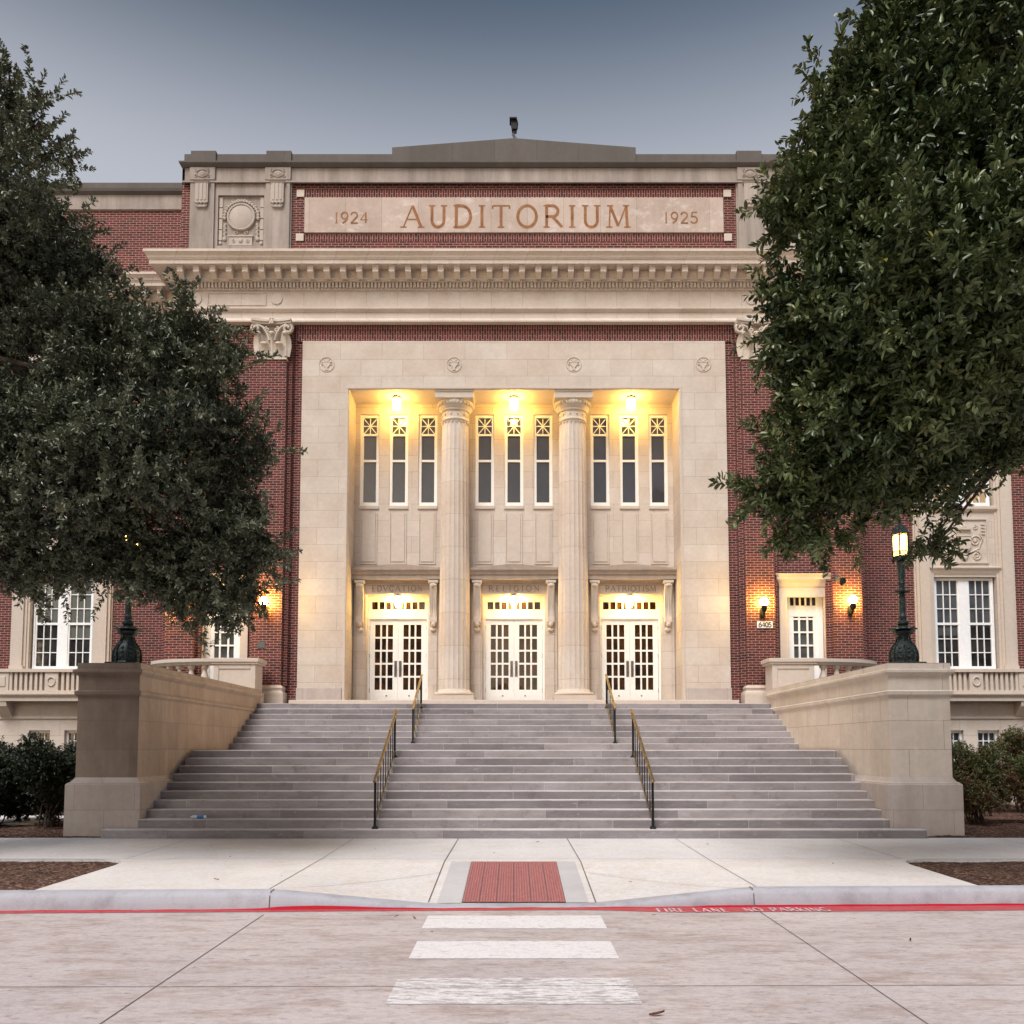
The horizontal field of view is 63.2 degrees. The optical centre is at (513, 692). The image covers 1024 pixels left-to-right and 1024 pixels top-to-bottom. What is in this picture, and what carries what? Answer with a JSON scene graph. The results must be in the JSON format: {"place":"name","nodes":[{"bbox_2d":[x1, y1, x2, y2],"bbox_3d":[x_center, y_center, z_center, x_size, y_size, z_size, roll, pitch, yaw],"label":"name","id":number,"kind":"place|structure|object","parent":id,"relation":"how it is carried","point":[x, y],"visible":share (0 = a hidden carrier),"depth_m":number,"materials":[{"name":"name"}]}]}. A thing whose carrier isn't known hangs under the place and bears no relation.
{"place":"outdoors","nodes":[
{"label":"outdoors","id":0,"kind":"place"},
{"bbox_2d":[0,815,63,824],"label":"path","id":1,"kind":"structure","parent":0,"point":[32,821],"depth_m":17.43,"materials":[{"name":"grey concrete"}]},
{"bbox_2d":[0,809,100,837],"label":"planting bed","id":2,"kind":"object","parent":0,"point":[32,831],"visible":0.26,"depth_m":15.73,"materials":[{"name":"brown soil"}]},
{"bbox_2d":[0,745,37,824],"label":"shrub","id":3,"kind":"object","parent":2,"relation":"on","point":[7,780],"visible":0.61,"depth_m":16.76,"materials":[{"name":"green plant"}]},
{"bbox_2d":[0,731,60,757],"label":"shrub","id":4,"kind":"object","parent":2,"relation":"on","point":[21,743],"visible":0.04,"depth_m":20.39,"materials":[{"name":"green plant"}]},
{"bbox_2d":[0,739,75,828],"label":"shrub","id":5,"kind":"object","parent":2,"relation":"on","point":[48,771],"visible":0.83,"depth_m":16.44,"materials":[{"name":"green plant"}]},
{"bbox_2d":[60,737,75,753],"bbox_3d":[-9.855,1.869,19.952,2.107,2.130,2.182,0,-4,0],"label":"shrub","id":6,"kind":"object","parent":2,"relation":"on","point":[71,746],"visible":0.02,"depth_m":19.46,"materials":[{"name":"green plant"}]},
{"bbox_2d":[0,861,117,889],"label":"mulch bed","id":7,"kind":"object","parent":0,"point":[13,876],"visible":0.76,"depth_m":10.97,"materials":[{"name":"brown wood"}]},
{"bbox_2d":[0,38,307,656],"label":"live oak","id":8,"kind":"object","parent":7,"relation":"on","point":[79,427],"visible":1,"depth_m":10.84,"materials":[{"name":"green plant"}]},
{"bbox_2d":[63,663,262,837],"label":"stair wall","id":9,"kind":"structure","parent":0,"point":[143,730],"depth_m":15.34,"materials":[{"name":"stone"}]},
{"bbox_2d":[104,536,142,662],"bbox_3d":[-7.420,-1.955,16.044,0.580,2.890,0.580,0,-4,0],"label":"street lamp","id":10,"kind":"object","parent":9,"relation":"on","point":[127,649],"visible":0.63,"depth_m":15.86,"materials":[{"name":"black metal"}]},
{"bbox_2d":[151,658,266,702],"bbox_3d":[-8.655,1.111,23.010,3.620,4.030,1.021,-1,-4,10],"label":"balustrade","id":11,"kind":"object","parent":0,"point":[246,672],"visible":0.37,"depth_m":22.61,"materials":[{"name":"stone"}]},
{"bbox_2d":[36,859,974,903],"bbox_3d":[0.000,2.404,10.691,11.800,0.174,2.647,0,-4,0],"label":"pavement apron","id":12,"kind":"object","parent":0,"point":[332,874],"visible":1,"depth_m":10.56,"materials":[{"name":"beige concrete"}]},
{"bbox_2d":[437,861,588,902],"bbox_3d":[-0.010,2.393,10.614,1.740,0.173,2.208,0,-4,0],"label":"ramp border","id":13,"kind":"object","parent":12,"relation":"on","point":[452,890],"visible":1,"depth_m":10.49,"materials":[{"name":"grey concrete"}]},
{"bbox_2d":[294,872,732,887],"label":"pavement score lines","id":14,"kind":"object","parent":12,"relation":"on","point":[438,872],"visible":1,"depth_m":10.27,"materials":[{"name":"grey concrete"}]},
{"bbox_2d":[462,861,565,902],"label":"tactile paving","id":15,"kind":"structure","parent":12,"relation":"on","point":[512,876],"depth_m":10.46,"materials":[{"name":"red"}]},
{"bbox_2d":[0,0,1018,699],"label":"sky","id":16,"kind":"structure","parent":0,"point":[160,82],"materials":[{"name":"blue"}]},
{"bbox_2d":[0,910,1023,1023],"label":"road","id":17,"kind":"structure","parent":0,"point":[352,967],"depth_m":6.83,"materials":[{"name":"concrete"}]},
{"bbox_2d":[27,886,927,1023],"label":"road joints","id":18,"kind":"object","parent":17,"relation":"on","point":[269,908],"visible":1,"depth_m":6.30,"materials":[{"name":"grey"}]},
{"bbox_2d":[0,823,1021,912],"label":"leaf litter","id":19,"kind":"object","parent":17,"relation":"on","point":[825,907],"visible":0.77,"depth_m":11.58,"materials":[{"name":"plant"}]},
{"bbox_2d":[0,885,1023,910],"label":"kerb","id":20,"kind":"structure","parent":17,"relation":"on","point":[132,899],"depth_m":9.40,"materials":[{"name":"concrete"}]},
{"bbox_2d":[28,903,1023,910],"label":"kerb foot paint","id":21,"kind":"object","parent":20,"relation":"on","point":[310,907],"visible":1,"depth_m":9.34,"materials":[{"name":"red"}]},
{"bbox_2d":[0,905,1023,912],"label":"fire lane line","id":22,"kind":"object","parent":17,"relation":"on","point":[890,908],"visible":1,"depth_m":9.26,"materials":[{"name":"red paint"}]},
{"bbox_2d":[385,978,641,1003],"bbox_3d":[0.000,2.210,6.177,1.810,0.001,0.668,0,-4,0],"label":"crosswalk stripe","id":23,"kind":"object","parent":17,"relation":"on","point":[513,991],"visible":1,"depth_m":6.14,"materials":[{"name":"paint"}]},
{"bbox_2d":[409,941,618,958],"bbox_3d":[0.000,2.292,7.425,1.800,0.001,0.647,0,-4,0],"label":"crosswalk stripe","id":24,"kind":"object","parent":17,"relation":"on","point":[515,949],"visible":1,"depth_m":7.42,"materials":[{"name":"paint"}]},
{"bbox_2d":[422,915,606,928],"bbox_3d":[0.005,2.370,8.602,1.850,0.001,0.648,0,-4,0],"label":"crosswalk stripe","id":25,"kind":"object","parent":17,"relation":"on","point":[511,922],"visible":1,"depth_m":8.57,"materials":[{"name":"paint"}]},
{"bbox_2d":[649,1010,664,1014],"bbox_3d":[0.960,2.150,5.589,0.105,0.034,0.032,0,-4,0],"label":"fallen leaf","id":26,"kind":"object","parent":17,"relation":"on","point":[657,1012],"visible":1,"depth_m":5.59,"materials":[{"name":"brown plant"}]},
{"bbox_2d":[655,907,830,911],"bbox_3d":[2.541,2.405,9.215,1.920,0.004,0.250,0,-4,0],"label":"fire lane lettering","id":27,"kind":"object","parent":17,"relation":"on","point":[694,909],"visible":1,"depth_m":9.22},
{"bbox_2d":[0,838,1023,861],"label":"pavement","id":28,"kind":"structure","parent":0,"point":[925,850],"depth_m":13.14,"materials":[{"name":"beige concrete"}]},
{"bbox_2d":[0,838,1022,901],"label":"pavement joints","id":29,"kind":"object","parent":28,"relation":"on","point":[457,840],"visible":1,"depth_m":11.43,"materials":[{"name":"grey concrete"}]},
{"bbox_2d":[101,700,926,838],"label":"entrance steps","id":30,"kind":"structure","parent":28,"relation":"on","point":[513,769],"depth_m":16.58,"materials":[{"name":"stone"}]},
{"bbox_2d":[190,815,206,818],"bbox_3d":[-5.760,2.271,15.191,0.281,0.065,0.063,0,-4,-5],"label":"plastic bottle","id":31,"kind":"object","parent":30,"relation":"on","point":[199,817],"visible":1,"depth_m":15.17,"materials":[{"name":"grey"}]},
{"bbox_2d":[371,709,397,828],"bbox_3d":[-2.490,1.391,16.236,0.110,2.269,2.753,0,-4,0],"label":"handrail","id":32,"kind":"object","parent":30,"relation":"on","point":[394,755],"visible":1,"depth_m":15.95,"materials":[{"name":"metal"}]},
{"bbox_2d":[411,674,422,742],"bbox_3d":[-2.470,0.371,21.265,0.110,1.867,1.976,0,-4,0],"label":"handrail","id":33,"kind":"object","parent":30,"relation":"on","point":[414,724],"visible":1,"depth_m":21.12,"materials":[{"name":"metal"}]},
{"bbox_2d":[604,674,616,742],"bbox_3d":[2.470,0.371,21.265,0.110,1.867,1.976,0,-4,0],"label":"handrail","id":34,"kind":"object","parent":30,"relation":"on","point":[614,707],"visible":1,"depth_m":21.06,"materials":[{"name":"metal"}]},
{"bbox_2d":[630,709,655,828],"bbox_3d":[2.490,1.391,16.236,0.110,2.269,2.753,0,-4,0],"label":"handrail","id":35,"kind":"object","parent":30,"relation":"on","point":[633,755],"visible":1,"depth_m":15.86,"materials":[{"name":"metal"}]},
{"bbox_2d":[0,837,1023,837],"bbox_3d":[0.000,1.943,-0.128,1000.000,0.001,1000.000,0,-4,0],"label":"ground","id":36,"kind":"structure","parent":0,"point":[965,837],"depth_m":18.04,"materials":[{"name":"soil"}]},
{"bbox_2d":[0,138,1023,804],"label":"auditorium building","id":37,"kind":"structure","parent":36,"relation":"on","point":[456,296],"depth_m":24.66,"materials":[{"name":"stone"}]},
{"bbox_2d":[31,730,49,743],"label":"basement window","id":38,"kind":"structure","parent":37,"relation":"in","point":[46,732],"depth_m":24.94,"materials":[{"name":"white glass"}]},
{"bbox_2d":[32,578,93,668],"bbox_3d":[-13.620,-2.066,25.199,1.800,2.800,0.104,0,-4,0],"label":"wing window","id":39,"kind":"structure","parent":37,"relation":"in","point":[61,645],"depth_m":25.17,"materials":[{"name":"white glass"}]},
{"bbox_2d":[66,730,76,747],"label":"basement window","id":40,"kind":"structure","parent":37,"relation":"in","point":[70,734],"depth_m":24.93,"materials":[{"name":"white glass"}]},
{"bbox_2d":[201,573,248,678],"bbox_3d":[-8.400,-1.478,23.945,1.800,3.920,0.470,0,-4,0],"label":"side door","id":41,"kind":"structure","parent":37,"relation":"in","point":[236,647],"depth_m":24.10,"materials":[{"name":"wood"}]},
{"bbox_2d":[257,642,264,647],"bbox_3d":[-7.160,-1.351,23.588,0.220,0.180,0.023,0,-4,0],"label":"wall plaque","id":42,"kind":"object","parent":37,"relation":"attached to","point":[260,644],"depth_m":23.58,"materials":[{"name":"grey"}]},
{"bbox_2d":[259,597,267,616],"bbox_3d":[-7.050,-2.427,23.494,0.230,0.535,0.355,0,-4,0],"label":"wall lamp","id":43,"kind":"object","parent":37,"relation":"attached to","point":[265,599],"visible":0.66,"depth_m":23.40,"materials":[{"name":"glass"}]},
{"bbox_2d":[359,415,378,508],"bbox_3d":[-4.385,-7.005,25.312,0.600,2.930,0.170,0,-4,0],"label":"upper window","id":44,"kind":"structure","parent":37,"relation":"in","point":[369,458],"depth_m":25.35,"materials":[{"name":"grey glass"}]},
{"bbox_2d":[369,619,397,699],"bbox_3d":[-3.933,-0.966,25.105,0.861,2.518,0.116,0,-4,0],"label":"door leaf","id":45,"kind":"structure","parent":37,"relation":"in","point":[383,655],"depth_m":25.13,"materials":[{"name":"white paint"}]},
{"bbox_2d":[393,396,400,410],"bbox_3d":[-3.500,-8.630,24.843,0.250,0.392,0.250,0,-4,0],"label":"ceiling lamp","id":46,"kind":"object","parent":37,"relation":"attached to","point":[396,403],"visible":1,"depth_m":24.75,"materials":[{"name":"white glass"}]},
{"bbox_2d":[394,594,400,607],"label":"door lamp","id":47,"kind":"object","parent":37,"relation":"attached to","point":[397,600],"visible":1,"depth_m":24.98,"materials":[{"name":"white glass"}]},
{"bbox_2d":[388,415,407,508],"bbox_3d":[-3.500,-7.005,25.312,0.600,2.930,0.170,0,-4,0],"label":"upper window","id":48,"kind":"structure","parent":37,"relation":"in","point":[398,465],"depth_m":25.35,"materials":[{"name":"grey glass"}]},
{"bbox_2d":[398,619,426,699],"bbox_3d":[-3.066,-0.966,25.105,0.861,2.518,0.116,0,-4,0],"label":"door leaf","id":49,"kind":"structure","parent":37,"relation":"in","point":[412,633],"depth_m":25.14,"materials":[{"name":"white paint"}]},
{"bbox_2d":[417,415,436,508],"bbox_3d":[-2.615,-7.005,25.312,0.600,2.930,0.170,0,-4,0],"label":"upper window","id":50,"kind":"structure","parent":37,"relation":"in","point":[427,477],"depth_m":25.35,"materials":[{"name":"grey glass"}]},
{"bbox_2d":[475,415,494,508],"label":"upper window","id":51,"kind":"structure","parent":37,"relation":"in","point":[484,452],"depth_m":25.35,"materials":[{"name":"grey glass"}]},
{"bbox_2d":[485,619,513,699],"bbox_3d":[-0.434,-0.966,25.105,0.861,2.518,0.116,0,-4,0],"label":"door leaf","id":52,"kind":"structure","parent":37,"relation":"in","point":[499,655],"depth_m":25.13,"materials":[{"name":"white paint"}]},
{"bbox_2d":[510,396,517,410],"bbox_3d":[0.000,-8.630,24.843,0.250,0.392,0.250,0,-4,0],"label":"ceiling lamp","id":53,"kind":"object","parent":37,"relation":"attached to","point":[513,403],"visible":1,"depth_m":24.75,"materials":[{"name":"white glass"}]},
{"bbox_2d":[510,594,517,607],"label":"door lamp","id":54,"kind":"object","parent":37,"relation":"attached to","point":[513,601],"visible":1,"depth_m":24.98,"materials":[{"name":"white glass"}]},
{"bbox_2d":[504,415,523,508],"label":"upper window","id":55,"kind":"structure","parent":37,"relation":"in","point":[513,423],"depth_m":25.36,"materials":[{"name":"grey glass"}]},
{"bbox_2d":[510,117,519,138],"bbox_3d":[0.030,-16.763,24.929,0.320,0.786,0.300,0,-4,0],"label":"roof floodlight","id":56,"kind":"object","parent":37,"relation":"on","point":[514,123],"visible":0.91,"depth_m":24.86,"materials":[{"name":"grey metal"}]},
{"bbox_2d":[514,619,542,699],"bbox_3d":[0.433,-0.966,25.105,0.861,2.518,0.116,0,-4,0],"label":"door leaf","id":57,"kind":"structure","parent":37,"relation":"in","point":[527,632],"depth_m":25.13,"materials":[{"name":"white paint"}]},
{"bbox_2d":[533,415,552,508],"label":"upper window","id":58,"kind":"structure","parent":37,"relation":"in","point":[542,423],"depth_m":25.36,"materials":[{"name":"grey glass"}]},
{"bbox_2d":[590,415,609,508],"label":"upper window","id":59,"kind":"structure","parent":37,"relation":"in","point":[599,424],"depth_m":25.36,"materials":[{"name":"grey glass"}]},
{"bbox_2d":[601,619,629,699],"bbox_3d":[3.067,-0.966,25.105,0.861,2.518,0.116,0,-4,0],"label":"door leaf","id":60,"kind":"structure","parent":37,"relation":"in","point":[615,637],"depth_m":25.14,"materials":[{"name":"white paint"}]},
{"bbox_2d":[619,415,639,508],"bbox_3d":[3.500,-7.005,25.312,0.600,2.930,0.170,0,-4,0],"label":"upper window","id":61,"kind":"structure","parent":37,"relation":"in","point":[628,424],"depth_m":25.36,"materials":[{"name":"grey glass"}]},
{"bbox_2d":[626,594,633,607],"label":"door lamp","id":62,"kind":"object","parent":37,"relation":"attached to","point":[630,601],"visible":1,"depth_m":24.98,"materials":[{"name":"white glass"}]},
{"bbox_2d":[627,396,634,410],"bbox_3d":[3.500,-8.630,24.843,0.250,0.392,0.250,0,-4,0],"label":"ceiling lamp","id":63,"kind":"object","parent":37,"relation":"attached to","point":[630,403],"visible":1,"depth_m":24.75,"materials":[{"name":"white glass"}]},
{"bbox_2d":[629,619,658,699],"bbox_3d":[3.934,-0.966,25.105,0.861,2.518,0.116,0,-4,0],"label":"door leaf","id":64,"kind":"structure","parent":37,"relation":"in","point":[643,632],"depth_m":25.13,"materials":[{"name":"white paint"}]},
{"bbox_2d":[648,415,668,508],"bbox_3d":[4.385,-7.005,25.312,0.600,2.930,0.170,0,-4,0],"label":"upper window","id":65,"kind":"structure","parent":37,"relation":"in","point":[658,471],"depth_m":25.35,"materials":[{"name":"grey glass"}]},
{"bbox_2d":[760,598,767,617],"bbox_3d":[7.050,-2.397,23.492,0.230,0.535,0.355,0,-4,0],"label":"wall lamp","id":66,"kind":"object","parent":37,"relation":"attached to","point":[763,603],"visible":1,"depth_m":23.38,"materials":[{"name":"glass"}]},
{"bbox_2d":[757,621,772,627],"bbox_3d":[7.125,-1.925,23.622,0.440,0.190,0.029,0,-4,0],"label":"number plate","id":67,"kind":"object","parent":37,"relation":"attached to","point":[764,624],"visible":1,"depth_m":23.61,"materials":[{"name":"white metal"}]},
{"bbox_2d":[775,573,830,678],"bbox_3d":[8.400,-1.478,23.945,1.800,3.920,0.470,0,-4,0],"label":"side door","id":68,"kind":"structure","parent":37,"relation":"in","point":[801,605],"depth_m":24.07,"materials":[{"name":"wood"}]},
{"bbox_2d":[835,575,845,585],"bbox_3d":[9.263,-3.176,23.567,0.167,0.340,0.342,1,-4,-11],"label":"security camera","id":69,"kind":"object","parent":37,"relation":"attached to","point":[842,580],"visible":1,"depth_m":23.45,"materials":[{"name":"grey plastic"}]},
{"bbox_2d":[847,596,856,615],"bbox_3d":[9.550,-2.457,23.496,0.230,0.535,0.355,0,-4,0],"label":"wall lamp","id":70,"kind":"object","parent":37,"relation":"attached to","point":[851,607],"visible":1,"depth_m":23.39,"materials":[{"name":"glass"}]},
{"bbox_2d":[951,730,961,759],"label":"basement window","id":71,"kind":"structure","parent":37,"relation":"in","point":[956,735],"depth_m":24.95,"materials":[{"name":"white glass"}]},
{"bbox_2d":[932,467,989,505],"bbox_3d":[13.620,-7.445,25.554,1.800,3.560,0.104,0,-4,0],"label":"wing window","id":72,"kind":"structure","parent":37,"relation":"in","point":[983,501],"depth_m":25.45,"materials":[{"name":"beige glass"}]},
{"bbox_2d":[934,578,995,668],"bbox_3d":[13.620,-2.066,25.199,1.800,2.800,0.104,0,-4,0],"label":"wing window","id":73,"kind":"structure","parent":37,"relation":"in","point":[964,607],"depth_m":25.19,"materials":[{"name":"white glass"}]},
{"bbox_2d":[978,730,996,761],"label":"basement window","id":74,"kind":"structure","parent":37,"relation":"in","point":[984,736],"depth_m":24.96,"materials":[{"name":"white glass"}]},
{"bbox_2d":[761,658,876,702],"bbox_3d":[8.655,1.111,23.010,3.620,4.030,1.021,1,-4,-10],"label":"balustrade","id":75,"kind":"object","parent":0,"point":[780,672],"visible":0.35,"depth_m":22.61,"materials":[{"name":"stone"}]},
{"bbox_2d":[909,861,1023,884],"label":"mulch bed","id":76,"kind":"object","parent":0,"point":[976,873],"visible":0.63,"depth_m":11.10,"materials":[{"name":"brown wood"}]},
{"bbox_2d":[708,0,1023,577],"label":"evergreen tree","id":77,"kind":"object","parent":76,"relation":"on","point":[900,306],"visible":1,"depth_m":9.20,"materials":[{"name":"green plant"}]},
{"bbox_2d":[927,803,1023,837],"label":"planting bed","id":78,"kind":"object","parent":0,"point":[995,820],"visible":0.26,"depth_m":16.88,"materials":[{"name":"brown soil"}]},
{"bbox_2d":[765,663,964,837],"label":"stair wall","id":79,"kind":"structure","parent":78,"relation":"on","point":[883,730],"depth_m":15.34,"materials":[{"name":"stone"}]},
{"bbox_2d":[888,520,926,662],"bbox_3d":[7.480,-1.955,16.044,0.580,2.890,0.580,0,-4,0],"label":"street lamp","id":80,"kind":"object","parent":79,"relation":"on","point":[903,649],"visible":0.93,"depth_m":15.96,"materials":[{"name":"black metal"}]},
{"bbox_2d":[951,738,1016,823],"bbox_3d":[9.629,1.862,17.730,1.842,1.853,1.830,4,-5,-44],"label":"shrub","id":81,"kind":"object","parent":78,"relation":"on","point":[976,774],"visible":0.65,"depth_m":17.38,"materials":[{"name":"green plant"}]},
{"bbox_2d":[984,724,1023,812],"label":"shrub","id":82,"kind":"object","parent":78,"relation":"on","point":[1010,742],"visible":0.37,"depth_m":20.09,"materials":[{"name":"green plant"}]},
{"bbox_2d":[991,752,1023,815],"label":"shrub","id":83,"kind":"object","parent":78,"relation":"on","point":[1016,779],"visible":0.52,"depth_m":17.51,"materials":[{"name":"green plant"}]}
]}

